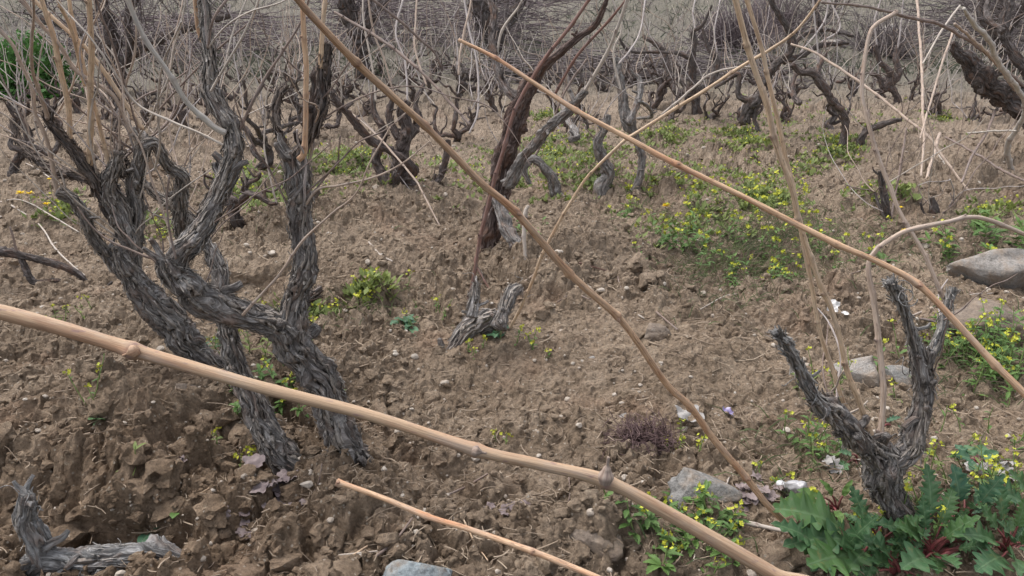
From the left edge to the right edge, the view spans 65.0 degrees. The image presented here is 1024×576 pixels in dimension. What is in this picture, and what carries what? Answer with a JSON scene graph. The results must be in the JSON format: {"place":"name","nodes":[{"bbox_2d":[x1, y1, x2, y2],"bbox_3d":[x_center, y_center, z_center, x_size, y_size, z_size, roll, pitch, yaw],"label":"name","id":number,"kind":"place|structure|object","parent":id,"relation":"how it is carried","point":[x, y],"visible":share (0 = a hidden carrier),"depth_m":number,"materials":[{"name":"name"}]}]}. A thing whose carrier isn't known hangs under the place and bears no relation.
{"place":"outdoors","nodes":[
{"label":"outdoors","id":0,"kind":"place"},
{"bbox_2d":[0,0,1023,575],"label":"ground","id":1,"kind":"structure","parent":0,"point":[72,468],"depth_m":2.50,"materials":[{"name":"soil"}]},
{"bbox_2d":[0,1,81,113],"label":"grape vine","id":2,"kind":"object","parent":1,"relation":"on","point":[76,100],"visible":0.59,"depth_m":7.05,"materials":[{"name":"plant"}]},
{"bbox_2d":[0,29,85,101],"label":"green bush","id":3,"kind":"object","parent":1,"relation":"on","point":[10,55],"visible":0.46,"depth_m":7.93,"materials":[{"name":"green plant"}]},
{"bbox_2d":[0,0,94,176],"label":"grape vine","id":4,"kind":"object","parent":1,"relation":"on","point":[18,159],"visible":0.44,"depth_m":4.76,"materials":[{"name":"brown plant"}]},
{"bbox_2d":[0,8,99,108],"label":"grape vine","id":5,"kind":"object","parent":1,"relation":"on","point":[47,101],"visible":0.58,"depth_m":6.92,"materials":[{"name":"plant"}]},
{"bbox_2d":[0,227,112,285],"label":"dead branch","id":6,"kind":"object","parent":1,"relation":"on","point":[16,253],"visible":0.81,"depth_m":2.98,"materials":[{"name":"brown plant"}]},
{"bbox_2d":[0,474,181,575],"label":"vine stump","id":7,"kind":"object","parent":1,"relation":"on","point":[44,553],"visible":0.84,"depth_m":1.49,"materials":[{"name":"grey wood"}]},
{"bbox_2d":[0,0,266,92],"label":"bare tree","id":8,"kind":"object","parent":1,"relation":"on","point":[110,23],"visible":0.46,"depth_m":8.13,"materials":[{"name":"grey plant"}]},
{"bbox_2d":[99,2,175,97],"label":"grape vine","id":9,"kind":"object","parent":1,"relation":"on","point":[152,79],"visible":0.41,"depth_m":7.93,"materials":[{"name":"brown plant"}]},
{"bbox_2d":[113,9,193,127],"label":"grape vine","id":10,"kind":"object","parent":1,"relation":"on","point":[145,115],"visible":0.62,"depth_m":6.22,"materials":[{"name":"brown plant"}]},
{"bbox_2d":[0,0,339,368],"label":"grape vine","id":11,"kind":"object","parent":1,"relation":"on","point":[166,318],"visible":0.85,"depth_m":2.00,"materials":[{"name":"grey plant"}]},
{"bbox_2d":[0,0,348,60],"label":"brush pile","id":12,"kind":"object","parent":1,"relation":"on","point":[245,38],"visible":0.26,"depth_m":11.27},
{"bbox_2d":[139,0,212,129],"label":"grape vine","id":13,"kind":"object","parent":1,"relation":"on","point":[181,114],"visible":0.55,"depth_m":6.17,"materials":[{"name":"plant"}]},
{"bbox_2d":[165,2,302,170],"bbox_3d":[-1.544,-1.188,4.694,0.570,1.105,0.629,14,24,33],"label":"grape vine","id":14,"kind":"object","parent":1,"relation":"on","point":[258,140],"visible":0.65,"depth_m":4.70,"materials":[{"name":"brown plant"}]},
{"bbox_2d":[203,11,286,228],"bbox_3d":[-1.174,-0.676,3.389,0.300,0.934,0.746,-13,24,-31],"label":"grape vine","id":15,"kind":"object","parent":1,"relation":"on","point":[246,192],"visible":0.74,"depth_m":3.34,"materials":[{"name":"wood"}]},
{"bbox_2d":[242,453,306,505],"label":"dead leaves","id":16,"kind":"object","parent":1,"relation":"on","point":[257,459],"visible":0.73,"depth_m":1.70,"materials":[{"name":"grey plant"}]},
{"bbox_2d":[239,6,315,108],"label":"grape vine","id":17,"kind":"object","parent":1,"relation":"on","point":[287,100],"visible":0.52,"depth_m":7.23,"materials":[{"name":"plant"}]},
{"bbox_2d":[211,3,347,137],"bbox_3d":[-1.716,-1.554,5.645,0.987,1.246,0.630,-14,24,-34],"label":"grape vine","id":18,"kind":"object","parent":1,"relation":"on","point":[296,81],"visible":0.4,"depth_m":5.64,"materials":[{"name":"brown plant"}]},
{"bbox_2d":[229,339,345,417],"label":"flowering weed","id":19,"kind":"object","parent":1,"relation":"on","point":[260,369],"visible":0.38,"depth_m":2.02,"materials":[{"name":"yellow plant"}]},
{"bbox_2d":[56,0,530,474],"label":"grape vine","id":20,"kind":"object","parent":1,"relation":"on","point":[288,331],"visible":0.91,"depth_m":1.59,"materials":[{"name":"grey plant"}]},
{"bbox_2d":[316,12,368,99],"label":"grape vine","id":21,"kind":"object","parent":1,"relation":"on","point":[349,90],"visible":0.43,"depth_m":8.12,"materials":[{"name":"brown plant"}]},
{"bbox_2d":[284,0,434,79],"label":"bare tree","id":22,"kind":"object","parent":1,"relation":"on","point":[349,9],"visible":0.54,"depth_m":9.57,"materials":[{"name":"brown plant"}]},
{"bbox_2d":[340,0,431,116],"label":"grape vine","id":23,"kind":"object","parent":1,"relation":"on","point":[366,109],"visible":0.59,"depth_m":6.76,"materials":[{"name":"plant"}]},
{"bbox_2d":[355,5,425,101],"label":"grape vine","id":24,"kind":"object","parent":1,"relation":"on","point":[411,94],"visible":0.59,"depth_m":7.78,"materials":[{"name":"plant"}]},
{"bbox_2d":[306,0,479,224],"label":"grape vine","id":25,"kind":"object","parent":1,"relation":"on","point":[409,130],"visible":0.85,"depth_m":3.96,"materials":[{"name":"wood"}]},
{"bbox_2d":[0,304,807,575],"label":"vine cane","id":26,"kind":"object","parent":1,"relation":"on","point":[604,478],"visible":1,"depth_m":0.55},
{"bbox_2d":[383,559,451,575],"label":"stone","id":27,"kind":"object","parent":1,"relation":"on","point":[399,567],"visible":1,"depth_m":1.40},
{"bbox_2d":[47,347,806,575],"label":"broken clods","id":28,"kind":"object","parent":1,"relation":"on","point":[160,473],"visible":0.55,"depth_m":1.64,"materials":[{"name":"soil"}]},
{"bbox_2d":[256,0,633,52],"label":"brush pile","id":29,"kind":"object","parent":1,"relation":"on","point":[436,23],"visible":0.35,"depth_m":12.11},
{"bbox_2d":[390,23,505,142],"bbox_3d":[-0.397,-1.443,5.750,0.714,0.912,0.865,-12,23,-29],"label":"grape vine","id":30,"kind":"object","parent":1,"relation":"on","point":[456,134],"visible":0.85,"depth_m":5.68,"materials":[{"name":"plant"}]},
{"bbox_2d":[438,0,487,100],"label":"grape vine","id":31,"kind":"object","parent":1,"relation":"on","point":[463,78],"visible":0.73,"depth_m":7.92,"materials":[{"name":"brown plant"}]},
{"bbox_2d":[335,478,600,575],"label":"broken cane","id":32,"kind":"object","parent":1,"relation":"on","point":[531,551],"visible":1,"depth_m":1.30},
{"bbox_2d":[437,265,533,350],"bbox_3d":[-0.089,0.083,2.324,0.194,0.310,0.268,17,26,40],"label":"vine stump","id":33,"kind":"object","parent":1,"relation":"on","point":[475,321],"visible":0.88,"depth_m":2.32,"materials":[{"name":"wood"}]},
{"bbox_2d":[468,14,508,112],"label":"grape vine","id":34,"kind":"object","parent":1,"relation":"on","point":[489,98],"visible":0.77,"depth_m":6.99,"materials":[{"name":"wood"}]},
{"bbox_2d":[414,0,565,74],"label":"bare tree","id":35,"kind":"object","parent":1,"relation":"on","point":[480,11],"visible":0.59,"depth_m":10.15,"materials":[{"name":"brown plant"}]},
{"bbox_2d":[0,158,1003,575],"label":"soil clods","id":36,"kind":"object","parent":1,"relation":"on","point":[210,510],"visible":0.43,"depth_m":1.62,"materials":[{"name":"soil"}]},
{"bbox_2d":[0,0,1020,62],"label":"slope scrub","id":37,"kind":"object","parent":1,"relation":"on","point":[649,5],"visible":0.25,"depth_m":13.49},
{"bbox_2d":[0,0,1021,78],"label":"slope grass","id":38,"kind":"structure","parent":1,"relation":"on","point":[625,25],"depth_m":11.48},
{"bbox_2d":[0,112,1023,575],"bbox_3d":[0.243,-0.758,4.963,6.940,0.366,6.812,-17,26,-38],"label":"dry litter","id":39,"kind":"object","parent":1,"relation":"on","point":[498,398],"visible":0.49,"depth_m":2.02,"materials":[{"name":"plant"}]},
{"bbox_2d":[0,130,1023,575],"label":"pebbles","id":40,"kind":"object","parent":1,"relation":"on","point":[442,382],"visible":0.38,"depth_m":2.12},
{"bbox_2d":[0,112,1023,575],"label":"soil crumbs","id":41,"kind":"object","parent":1,"relation":"on","point":[368,532],"visible":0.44,"depth_m":1.91,"materials":[{"name":"soil"}]},
{"bbox_2d":[20,89,1023,319],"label":"weed cover","id":42,"kind":"object","parent":1,"relation":"on","point":[671,137],"visible":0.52,"depth_m":4.38,"materials":[{"name":"plant"}]},
{"bbox_2d":[33,97,1022,307],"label":"blossom cover","id":43,"kind":"object","parent":1,"relation":"on","point":[558,169],"visible":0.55,"depth_m":4.51,"materials":[{"name":"yellow plant"}]},
{"bbox_2d":[481,7,587,197],"bbox_3d":[0.117,-0.994,4.215,0.517,0.989,0.963,0,20,0],"label":"grape vine","id":44,"kind":"object","parent":1,"relation":"on","point":[551,176],"visible":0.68,"depth_m":4.04,"materials":[{"name":"grey plant"}]},
{"bbox_2d":[294,0,788,522],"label":"vine cane","id":45,"kind":"object","parent":1,"relation":"on","point":[508,206],"visible":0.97,"depth_m":0.99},
{"bbox_2d":[467,0,627,298],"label":"grape vine","id":46,"kind":"object","parent":1,"relation":"on","point":[507,165],"visible":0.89,"depth_m":2.94,"materials":[{"name":"red plant"}]},
{"bbox_2d":[518,15,625,125],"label":"grape vine","id":47,"kind":"object","parent":1,"relation":"on","point":[580,86],"visible":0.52,"depth_m":6.29,"materials":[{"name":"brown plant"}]},
{"bbox_2d":[157,113,1023,570],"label":"short grass","id":48,"kind":"structure","parent":1,"relation":"on","point":[753,247],"depth_m":3.15,"materials":[{"name":"plant"}]},
{"bbox_2d":[570,529,623,562],"bbox_3d":[0.152,0.478,1.534,0.134,0.063,0.075,11,23,28],"label":"stone","id":49,"kind":"object","parent":1,"relation":"on","point":[595,542],"visible":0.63,"depth_m":1.50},
{"bbox_2d":[573,0,628,91],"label":"grape vine","id":50,"kind":"object","parent":1,"relation":"on","point":[603,87],"visible":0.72,"depth_m":8.73,"materials":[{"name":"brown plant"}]},
{"bbox_2d":[562,0,660,196],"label":"grape vine","id":51,"kind":"object","parent":1,"relation":"on","point":[605,179],"visible":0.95,"depth_m":4.03,"materials":[{"name":"grey plant"}]},
{"bbox_2d":[389,20,867,87],"bbox_3d":[1.428,-2.575,9.650,5.484,1.227,2.333,2,20,7],"label":"brush pile","id":52,"kind":"object","parent":1,"relation":"on","point":[702,68],"visible":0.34,"depth_m":9.54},
{"bbox_2d":[600,407,697,460],"bbox_3d":[0.324,0.332,1.873,0.252,0.110,0.175,0,20,0],"label":"dry tangle","id":53,"kind":"object","parent":1,"relation":"on","point":[635,436],"visible":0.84,"depth_m":1.87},
{"bbox_2d":[584,0,720,114],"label":"grape vine","id":54,"kind":"object","parent":1,"relation":"on","point":[696,109],"visible":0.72,"depth_m":6.72,"materials":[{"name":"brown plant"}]},
{"bbox_2d":[644,323,670,341],"bbox_3d":[0.429,0.141,2.382,0.088,0.075,0.078,0,20,0],"label":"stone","id":55,"kind":"object","parent":1,"relation":"on","point":[656,332],"visible":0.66,"depth_m":2.35,"materials":[{"name":"stone"}]},
{"bbox_2d":[508,0,820,329],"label":"vine cane","id":56,"kind":"object","parent":1,"relation":"on","point":[656,120],"visible":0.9,"depth_m":1.95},
{"bbox_2d":[633,14,716,122],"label":"grape vine","id":57,"kind":"object","parent":1,"relation":"on","point":[672,114],"visible":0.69,"depth_m":6.34,"materials":[{"name":"plant"}]},
{"bbox_2d":[603,480,750,575],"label":"flowering weed","id":58,"kind":"object","parent":1,"relation":"on","point":[654,562],"visible":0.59,"depth_m":1.53,"materials":[{"name":"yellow plant"}]},
{"bbox_2d":[634,0,721,108],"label":"grape vine","id":59,"kind":"object","parent":1,"relation":"on","point":[661,90],"visible":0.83,"depth_m":6.87,"materials":[{"name":"plant"}]},
{"bbox_2d":[645,208,742,273],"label":"flowering weed","id":60,"kind":"object","parent":1,"relation":"on","point":[667,237],"visible":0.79,"depth_m":3.36,"materials":[{"name":"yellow plant"}]},
{"bbox_2d":[667,467,742,509],"bbox_3d":[0.397,0.425,1.683,0.147,0.098,0.116,0,20,0],"label":"stone","id":61,"kind":"object","parent":1,"relation":"on","point":[684,482],"visible":0.56,"depth_m":1.65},
{"bbox_2d":[671,483,744,575],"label":"flowering weed","id":62,"kind":"object","parent":1,"relation":"on","point":[701,508],"visible":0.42,"depth_m":1.51,"materials":[{"name":"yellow plant"}]},
{"bbox_2d":[608,175,810,231],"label":"flowering weed","id":63,"kind":"object","parent":1,"relation":"on","point":[694,192],"visible":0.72,"depth_m":3.87,"materials":[{"name":"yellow plant"}]},
{"bbox_2d":[680,1,741,119],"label":"grape vine","id":64,"kind":"object","parent":1,"relation":"on","point":[713,114],"visible":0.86,"depth_m":6.45,"materials":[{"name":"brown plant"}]},
{"bbox_2d":[631,233,792,286],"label":"flowering weed","id":65,"kind":"object","parent":1,"relation":"on","point":[731,271],"visible":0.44,"depth_m":3.09,"materials":[{"name":"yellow plant"}]},
{"bbox_2d":[674,0,803,54],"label":"bare bush","id":66,"kind":"object","parent":1,"relation":"on","point":[735,32],"visible":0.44,"depth_m":11.72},
{"bbox_2d":[458,38,1023,397],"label":"vine cane","id":67,"kind":"object","parent":1,"relation":"on","point":[992,361],"visible":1,"depth_m":1.14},
{"bbox_2d":[661,0,854,131],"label":"grape vine","id":68,"kind":"object","parent":1,"relation":"on","point":[750,106],"visible":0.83,"depth_m":5.54,"materials":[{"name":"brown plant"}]},
{"bbox_2d":[735,470,788,511],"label":"dead leaves","id":69,"kind":"object","parent":1,"relation":"on","point":[772,495],"visible":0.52,"depth_m":1.67,"materials":[{"name":"grey plant"}]},
{"bbox_2d":[729,0,794,123],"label":"grape vine","id":70,"kind":"object","parent":1,"relation":"on","point":[784,113],"visible":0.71,"depth_m":6.59,"materials":[{"name":"plant"}]},
{"bbox_2d":[684,170,849,252],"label":"flowering weed","id":71,"kind":"object","parent":1,"relation":"on","point":[757,210],"visible":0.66,"depth_m":3.57,"materials":[{"name":"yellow plant"}]},
{"bbox_2d":[725,0,834,35],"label":"bare bush","id":72,"kind":"object","parent":1,"relation":"on","point":[790,14],"visible":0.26,"depth_m":12.97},
{"bbox_2d":[758,0,849,147],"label":"grape vine","id":73,"kind":"object","parent":1,"relation":"on","point":[822,85],"visible":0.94,"depth_m":5.15,"materials":[{"name":"brown wood"}]},
{"bbox_2d":[775,409,847,470],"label":"flowering weed","id":74,"kind":"object","parent":1,"relation":"on","point":[816,434],"visible":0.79,"depth_m":1.84,"materials":[{"name":"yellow plant"}]},
{"bbox_2d":[733,209,892,278],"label":"flowering weed","id":75,"kind":"object","parent":1,"relation":"on","point":[774,238],"visible":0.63,"depth_m":3.23,"materials":[{"name":"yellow plant"}]},
{"bbox_2d":[784,480,852,522],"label":"lobed weed","id":76,"kind":"object","parent":1,"relation":"on","point":[812,494],"visible":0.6,"depth_m":1.60,"materials":[{"name":"green plant"}]},
{"bbox_2d":[779,0,862,37],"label":"bare tree","id":77,"kind":"object","parent":1,"relation":"on","point":[819,22],"visible":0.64,"depth_m":12.84,"materials":[{"name":"grey plant"}]},
{"bbox_2d":[771,514,878,571],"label":"lobed weed","id":78,"kind":"object","parent":1,"relation":"on","point":[794,529],"visible":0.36,"depth_m":1.42,"materials":[{"name":"green plant"}]},
{"bbox_2d":[796,0,879,129],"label":"grape vine","id":79,"kind":"object","parent":1,"relation":"on","point":[830,122],"visible":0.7,"depth_m":5.63,"materials":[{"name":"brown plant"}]},
{"bbox_2d":[772,486,924,575],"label":"lobed weed","id":80,"kind":"object","parent":1,"relation":"on","point":[824,550],"visible":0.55,"depth_m":1.45,"materials":[{"name":"green plant"}]},
{"bbox_2d":[828,355,878,387],"bbox_3d":[0.947,0.236,2.208,0.136,0.113,0.085,16,25,37],"label":"stone","id":81,"kind":"object","parent":1,"relation":"on","point":[864,369],"visible":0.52,"depth_m":2.17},
{"bbox_2d":[732,0,1023,531],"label":"grape vine","id":82,"kind":"object","parent":1,"relation":"on","point":[886,463],"visible":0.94,"depth_m":1.44,"materials":[{"name":"grey plant"}]},
{"bbox_2d":[812,25,952,145],"bbox_3d":[2.327,-1.257,5.183,0.682,0.842,0.525,0,20,0],"label":"grape vine","id":83,"kind":"object","parent":1,"relation":"on","point":[860,139],"visible":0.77,"depth_m":5.32,"materials":[{"name":"brown plant"}]},
{"bbox_2d":[845,521,930,575],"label":"lobed weed","id":84,"kind":"object","parent":1,"relation":"on","point":[875,544],"visible":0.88,"depth_m":1.45,"materials":[{"name":"green plant"}]},
{"bbox_2d":[832,0,949,61],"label":"bare bush","id":85,"kind":"object","parent":1,"relation":"on","point":[888,39],"visible":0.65,"depth_m":11.63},
{"bbox_2d":[847,0,935,103],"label":"grape vine","id":86,"kind":"object","parent":1,"relation":"on","point":[887,86],"visible":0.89,"depth_m":7.32,"materials":[{"name":"grey wood"}]},
{"bbox_2d":[823,72,987,220],"bbox_3d":[1.670,-0.625,3.612,0.524,0.709,0.603,0,20,0],"label":"grape vine","id":87,"kind":"object","parent":1,"relation":"on","point":[884,208],"visible":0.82,"depth_m":3.51,"materials":[{"name":"brown plant"}]},
{"bbox_2d":[790,0,1023,191],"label":"grape vine","id":88,"kind":"object","parent":1,"relation":"on","point":[1007,94],"visible":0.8,"depth_m":4.83,"materials":[{"name":"beige plant"}]},
{"bbox_2d":[874,464,991,573],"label":"lobed weed","id":89,"kind":"object","parent":1,"relation":"on","point":[914,557],"visible":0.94,"depth_m":1.45,"materials":[{"name":"green plant"}]},
{"bbox_2d":[855,0,1023,50],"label":"brush pile","id":90,"kind":"object","parent":1,"relation":"on","point":[971,29],"visible":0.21,"depth_m":11.96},
{"bbox_2d":[902,18,979,100],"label":"grape vine","id":91,"kind":"object","parent":1,"relation":"on","point":[913,87],"visible":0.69,"depth_m":7.64,"materials":[{"name":"brown plant"}]},
{"bbox_2d":[877,219,1009,261],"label":"flowering weed","id":92,"kind":"object","parent":1,"relation":"on","point":[947,245],"visible":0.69,"depth_m":3.21,"materials":[{"name":"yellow plant"}]},
{"bbox_2d":[873,317,1023,406],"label":"flowering weed","id":93,"kind":"object","parent":1,"relation":"on","point":[1009,388],"visible":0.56,"depth_m":2.17,"materials":[{"name":"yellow plant"}]},
{"bbox_2d":[924,1,979,115],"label":"grape vine","id":94,"kind":"object","parent":1,"relation":"on","point":[938,108],"visible":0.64,"depth_m":6.75,"materials":[{"name":"wood"}]},
{"bbox_2d":[902,436,1008,494],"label":"flowering weed","id":95,"kind":"object","parent":1,"relation":"on","point":[932,451],"visible":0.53,"depth_m":1.64,"materials":[{"name":"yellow plant"}]},
{"bbox_2d":[901,300,1018,386],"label":"flowering weed","id":96,"kind":"object","parent":1,"relation":"on","point":[978,333],"visible":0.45,"depth_m":2.30,"materials":[{"name":"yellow plant"}]},
{"bbox_2d":[904,0,1023,74],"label":"bare tree","id":97,"kind":"object","parent":1,"relation":"on","point":[995,14],"visible":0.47,"depth_m":10.39,"materials":[{"name":"grey plant"}]},
{"bbox_2d":[910,71,1021,214],"bbox_3d":[1.948,-0.571,3.459,0.472,0.699,0.525,7,21,18],"label":"grape vine","id":98,"kind":"object","parent":1,"relation":"on","point":[932,203],"visible":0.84,"depth_m":3.55,"materials":[{"name":"brown plant"}]},
{"bbox_2d":[950,444,998,469],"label":"lobed weed","id":99,"kind":"object","parent":1,"relation":"on","point":[966,451],"visible":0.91,"depth_m":1.82,"materials":[{"name":"green plant"}]},
{"bbox_2d":[946,464,1005,542],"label":"lobed weed","id":100,"kind":"object","parent":1,"relation":"on","point":[959,482],"visible":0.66,"depth_m":1.51,"materials":[{"name":"green plant"}]},
{"bbox_2d":[931,296,1023,379],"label":"flowering weed","id":101,"kind":"object","parent":1,"relation":"on","point":[1000,341],"visible":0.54,"depth_m":2.28,"materials":[{"name":"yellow plant"}]},
{"bbox_2d":[945,248,1023,288],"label":"stone","id":102,"kind":"object","parent":1,"relation":"on","point":[990,267],"visible":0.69,"depth_m":2.91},
{"bbox_2d":[947,447,1022,505],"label":"flowering weed","id":103,"kind":"object","parent":1,"relation":"on","point":[992,470],"visible":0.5,"depth_m":1.71,"materials":[{"name":"yellow plant"}]},
{"bbox_2d":[947,26,1023,124],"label":"grape vine","id":104,"kind":"object","parent":1,"relation":"on","point":[973,114],"visible":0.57,"depth_m":6.51,"materials":[{"name":"brown plant"}]},
{"bbox_2d":[948,298,1023,344],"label":"stone","id":105,"kind":"object","parent":1,"relation":"on","point":[971,310],"visible":0.44,"depth_m":2.38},
{"bbox_2d":[952,485,1023,575],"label":"lobed weed","id":106,"kind":"object","parent":1,"relation":"on","point":[989,560],"visible":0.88,"depth_m":1.44,"materials":[{"name":"green plant"}]},
{"bbox_2d":[968,205,1023,248],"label":"leafy weed","id":107,"kind":"object","parent":1,"relation":"on","point":[981,223],"visible":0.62,"depth_m":3.33,"materials":[{"name":"green plant"}]},
{"bbox_2d":[973,469,1023,530],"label":"lobed weed","id":108,"kind":"object","parent":1,"relation":"on","point":[1015,497],"visible":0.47,"depth_m":1.54,"materials":[{"name":"green plant"}]},
{"bbox_2d":[191,106,1023,569],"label":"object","id":109,"kind":"structure","parent":0,"point":[761,266],"depth_m":3.10,"materials":[{"name":"plant"}]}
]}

